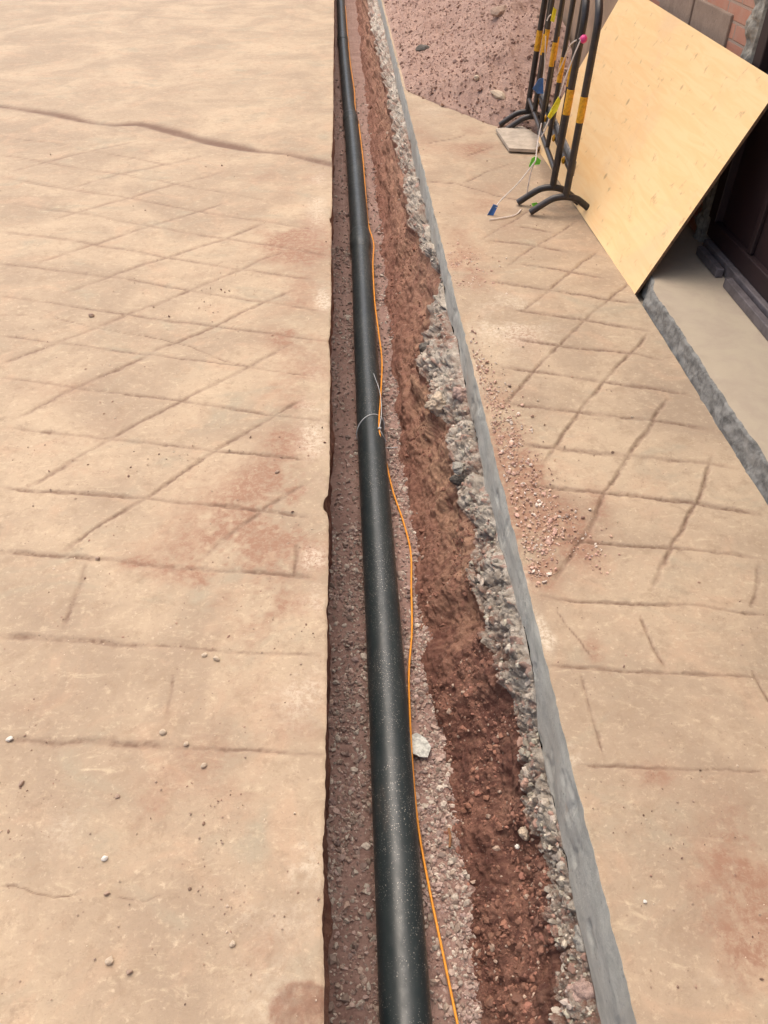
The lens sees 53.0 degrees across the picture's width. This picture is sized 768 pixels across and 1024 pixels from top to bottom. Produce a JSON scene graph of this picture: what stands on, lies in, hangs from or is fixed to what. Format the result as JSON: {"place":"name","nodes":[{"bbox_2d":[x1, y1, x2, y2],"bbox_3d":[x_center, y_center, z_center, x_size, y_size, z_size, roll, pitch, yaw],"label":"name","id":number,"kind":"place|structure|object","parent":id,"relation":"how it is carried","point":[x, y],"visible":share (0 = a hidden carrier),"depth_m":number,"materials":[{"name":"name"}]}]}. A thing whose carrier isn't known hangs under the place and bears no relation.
{"place":"outdoors","nodes":[
{"label":"outdoors","id":0,"kind":"place"},
{"bbox_2d":[0,0,333,1023],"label":"road","id":1,"kind":"structure","parent":0,"point":[102,102],"depth_m":2.26,"materials":[{"name":"concrete"}]},
{"bbox_2d":[6,736,13,741],"bbox_3d":[-0.820,0.497,1.685,0.016,0.010,0.010,-10,38,-18],"label":"stone chip","id":2,"kind":"object","parent":1,"relation":"on","point":[9,738],"visible":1,"depth_m":1.68,"materials":[{"name":"white stone"}]},
{"bbox_2d":[101,855,107,860],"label":"pebble","id":3,"kind":"object","parent":1,"relation":"on","point":[104,858],"visible":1,"depth_m":1.49,"materials":[{"name":"white stone"}]},
{"bbox_2d":[105,956,112,964],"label":"pebble","id":4,"kind":"object","parent":1,"relation":"on","point":[108,960],"visible":1,"depth_m":1.35,"materials":[{"name":"beige stone"}]},
{"bbox_2d":[159,729,165,734],"bbox_3d":[-0.488,0.485,1.697,0.017,0.011,0.014,-2,49,8],"label":"stone chip","id":5,"kind":"object","parent":1,"relation":"on","point":[162,731],"visible":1,"depth_m":1.69,"materials":[{"name":"beige stone"}]},
{"bbox_2d":[229,940,234,946],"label":"pebble","id":6,"kind":"object","parent":1,"relation":"on","point":[232,943],"visible":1,"depth_m":1.38,"materials":[{"name":"beige stone"}]},
{"bbox_2d":[0,149,767,1016],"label":"grit","id":7,"kind":"object","parent":1,"relation":"on","point":[314,637],"visible":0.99,"depth_m":1.87,"materials":[{"name":"stone"}]},
{"bbox_2d":[322,0,334,1023],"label":"soil bank","id":8,"kind":"structure","parent":0,"point":[327,925],"depth_m":2.10,"materials":[{"name":"brown soil"}]},
{"bbox_2d":[326,0,482,1023],"bbox_3d":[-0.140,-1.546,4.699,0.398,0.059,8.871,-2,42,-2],"label":"gravel","id":9,"kind":"structure","parent":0,"point":[432,870],"depth_m":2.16,"materials":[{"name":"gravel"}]},
{"bbox_2d":[337,0,431,1023],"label":"black pipe","id":10,"kind":"object","parent":9,"relation":"on","point":[403,984],"visible":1,"depth_m":2.28,"materials":[{"name":"black plastic"}]},
{"bbox_2d":[356,373,397,447],"bbox_3d":[-0.072,-0.428,3.376,0.162,0.140,0.423,-10,43,-11],"label":"cable tie","id":11,"kind":"object","parent":10,"relation":"attached to","point":[379,427],"visible":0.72,"depth_m":3.28,"materials":[{"name":"white plastic"}]},
{"bbox_2d":[345,6,458,1023],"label":"orange cable","id":12,"kind":"object","parent":9,"relation":"on","point":[435,919],"visible":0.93,"depth_m":2.47,"materials":[{"name":"orange plastic"}]},
{"bbox_2d":[412,733,430,757],"bbox_3d":[0.107,0.673,2.219,0.057,0.010,0.079,-2,42,-2],"label":"white stone","id":13,"kind":"object","parent":9,"relation":"on","point":[421,746],"visible":1,"depth_m":2.21,"materials":[{"name":"white stone"}]},
{"bbox_2d":[447,828,451,847],"bbox_3d":[0.172,0.851,2.010,0.010,0.009,0.053,0,42,0],"label":"twig","id":14,"kind":"object","parent":9,"relation":"on","point":[450,836],"visible":1,"depth_m":2.01,"materials":[{"name":"brown wood"}]},
{"bbox_2d":[355,0,561,1023],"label":"soil bank","id":15,"kind":"structure","parent":0,"point":[434,506],"depth_m":2.43,"materials":[{"name":"brown soil"}]},
{"bbox_2d":[367,86,555,1023],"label":"soil clods","id":16,"kind":"object","parent":15,"relation":"on","point":[517,997],"visible":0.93,"depth_m":1.91,"materials":[{"name":"soil"}]},
{"bbox_2d":[367,0,600,1023],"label":"broken concrete","id":17,"kind":"object","parent":15,"relation":"on","point":[476,486],"visible":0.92,"depth_m":2.37,"materials":[{"name":"grey concrete"}]},
{"bbox_2d":[419,342,428,353],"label":"stone","id":18,"kind":"object","parent":17,"relation":"on","point":[422,347],"visible":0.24,"depth_m":3.38,"materials":[{"name":"grey stone"}]},
{"bbox_2d":[424,391,445,416],"bbox_3d":[0.217,-0.427,3.083,0.098,0.092,0.091,21,49,-21],"label":"stone","id":19,"kind":"object","parent":17,"relation":"on","point":[434,402],"visible":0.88,"depth_m":3.05,"materials":[{"name":"grey stone"}]},
{"bbox_2d":[449,475,463,485],"bbox_3d":[0.261,-0.112,2.727,0.062,0.046,0.034,21,49,-20],"label":"stone","id":20,"kind":"object","parent":17,"relation":"on","point":[455,480],"visible":0.92,"depth_m":2.71,"materials":[{"name":"grey stone"}]},
{"bbox_2d":[452,461,462,474],"bbox_3d":[0.258,-0.153,2.716,0.039,0.037,0.052,21,49,-21],"label":"stone","id":21,"kind":"object","parent":20,"relation":"on","point":[457,467],"visible":1,"depth_m":2.71,"materials":[{"name":"grey stone"}]},
{"bbox_2d":[452,387,466,402],"bbox_3d":[0.302,-0.451,2.998,0.085,0.066,0.069,21,49,-20],"label":"stone","id":22,"kind":"object","parent":17,"relation":"on","point":[459,393],"visible":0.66,"depth_m":2.98,"materials":[{"name":"stone"}]},
{"bbox_2d":[382,75,593,1023],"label":"aggregate","id":23,"kind":"object","parent":17,"relation":"on","point":[559,855],"visible":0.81,"depth_m":1.93,"materials":[{"name":"gravel"}]},
{"bbox_2d":[573,925,584,952],"bbox_3d":[0.428,0.898,1.612,0.067,0.054,0.063,21,49,-21],"label":"concrete lump","id":24,"kind":"object","parent":17,"relation":"on","point":[578,940],"visible":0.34,"depth_m":1.60,"materials":[{"name":"grey concrete"}]},
{"bbox_2d":[566,972,594,1002],"bbox_3d":[0.415,0.973,1.559,0.096,0.082,0.076,-18,45,-19],"label":"concrete lump","id":25,"kind":"object","parent":17,"relation":"on","point":[581,988],"visible":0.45,"depth_m":1.53,"materials":[{"name":"concrete"}]},
{"bbox_2d":[518,826,529,840],"bbox_3d":[0.344,0.781,1.874,0.040,0.028,0.037,21,49,-20],"label":"stone","id":26,"kind":"object","parent":15,"relation":"on","point":[523,832],"visible":0.82,"depth_m":1.86,"materials":[{"name":"beige stone"}]},
{"bbox_2d":[381,0,767,1023],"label":"pavement","id":27,"kind":"structure","parent":0,"point":[563,304],"depth_m":2.06,"materials":[{"name":"concrete"}]},
{"bbox_2d":[383,0,571,221],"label":"soil heap","id":28,"kind":"object","parent":27,"relation":"on","point":[524,29],"visible":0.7,"depth_m":5.60,"materials":[{"name":"brown soil"}]},
{"bbox_2d":[415,44,429,51],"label":"stone","id":29,"kind":"object","parent":28,"relation":"on","point":[420,47],"visible":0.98,"depth_m":6.32,"materials":[{"name":"grey stone"}]},
{"bbox_2d":[384,0,567,127],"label":"heap clods","id":30,"kind":"object","parent":28,"relation":"on","point":[460,52],"visible":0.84,"depth_m":5.77,"materials":[{"name":"soil"}]},
{"bbox_2d":[490,90,505,99],"bbox_3d":[0.774,-2.795,5.165,0.090,0.050,0.125,-16,55,-33],"label":"stone","id":31,"kind":"object","parent":28,"relation":"on","point":[498,94],"visible":1,"depth_m":5.14,"materials":[{"name":"beige stone"}]},
{"bbox_2d":[490,5,506,16],"bbox_3d":[0.878,-3.813,5.856,0.132,0.059,0.108,-23,57,-7],"label":"stone","id":32,"kind":"object","parent":28,"relation":"on","point":[497,11],"visible":0.93,"depth_m":5.83,"materials":[{"name":"beige stone"}]},
{"bbox_2d":[378,0,636,1023],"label":"sawn slab edge","id":33,"kind":"object","parent":27,"relation":"attached to","point":[606,968],"visible":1,"depth_m":1.80,"materials":[{"name":"concrete"}]},
{"bbox_2d":[496,126,539,152],"bbox_3d":[0.861,-2.326,4.797,0.270,0.019,0.475,-2,42,-2],"label":"board offcut","id":34,"kind":"object","parent":27,"relation":"on","point":[519,139],"visible":0.89,"depth_m":4.76,"materials":[{"name":"beige wood"}]},
{"bbox_2d":[447,242,620,586],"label":"rubble crumbs","id":35,"kind":"object","parent":27,"relation":"on","point":[549,540],"visible":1,"depth_m":2.31,"materials":[{"name":"gravel"}]},
{"bbox_2d":[498,0,589,204],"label":"crowd barrier","id":36,"kind":"object","parent":27,"relation":"on","point":[531,108],"visible":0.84,"depth_m":4.01,"materials":[{"name":"black metal"}]},
{"bbox_2d":[487,7,587,219],"bbox_3d":[0.861,-2.119,4.034,0.360,0.801,1.272,12,43,13],"label":"pennant cord","id":37,"kind":"object","parent":36,"relation":"hanging from","point":[538,87],"visible":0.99,"depth_m":3.88,"materials":[{"name":"multicoloured plastic"}]},
{"bbox_2d":[505,0,602,214],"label":"crowd barrier","id":38,"kind":"object","parent":27,"relation":"on","point":[569,158],"visible":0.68,"depth_m":3.80,"materials":[{"name":"black metal"}]},
{"bbox_2d":[538,0,767,294],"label":"plywood sheet","id":39,"kind":"object","parent":27,"relation":"on","point":[676,108],"visible":0.87,"depth_m":3.48,"materials":[{"name":"beige wood"}]},
{"bbox_2d":[636,290,643,303],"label":"ground","id":40,"kind":"structure","parent":0,"point":[639,297],"depth_m":3.31,"materials":[{"name":"concrete"}]},
{"bbox_2d":[537,113,767,504],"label":"doorstep","id":41,"kind":"object","parent":40,"relation":"on","point":[715,339],"visible":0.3,"depth_m":2.83,"materials":[{"name":"stone"}]},
{"bbox_2d":[696,239,767,340],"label":"gate track","id":42,"kind":"structure","parent":41,"relation":"on","point":[746,296],"depth_m":3.08,"materials":[{"name":"grey metal"}]},
{"bbox_2d":[707,8,767,301],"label":"metal gate","id":43,"kind":"structure","parent":42,"relation":"on","point":[737,232],"depth_m":3.09,"materials":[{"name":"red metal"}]},
{"bbox_2d":[546,0,767,241],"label":"house","id":44,"kind":"structure","parent":40,"relation":"on","point":[734,26],"depth_m":3.35,"materials":[{"name":"brick"},{"name":"stone"},{"name":"dark wood"}]}
]}

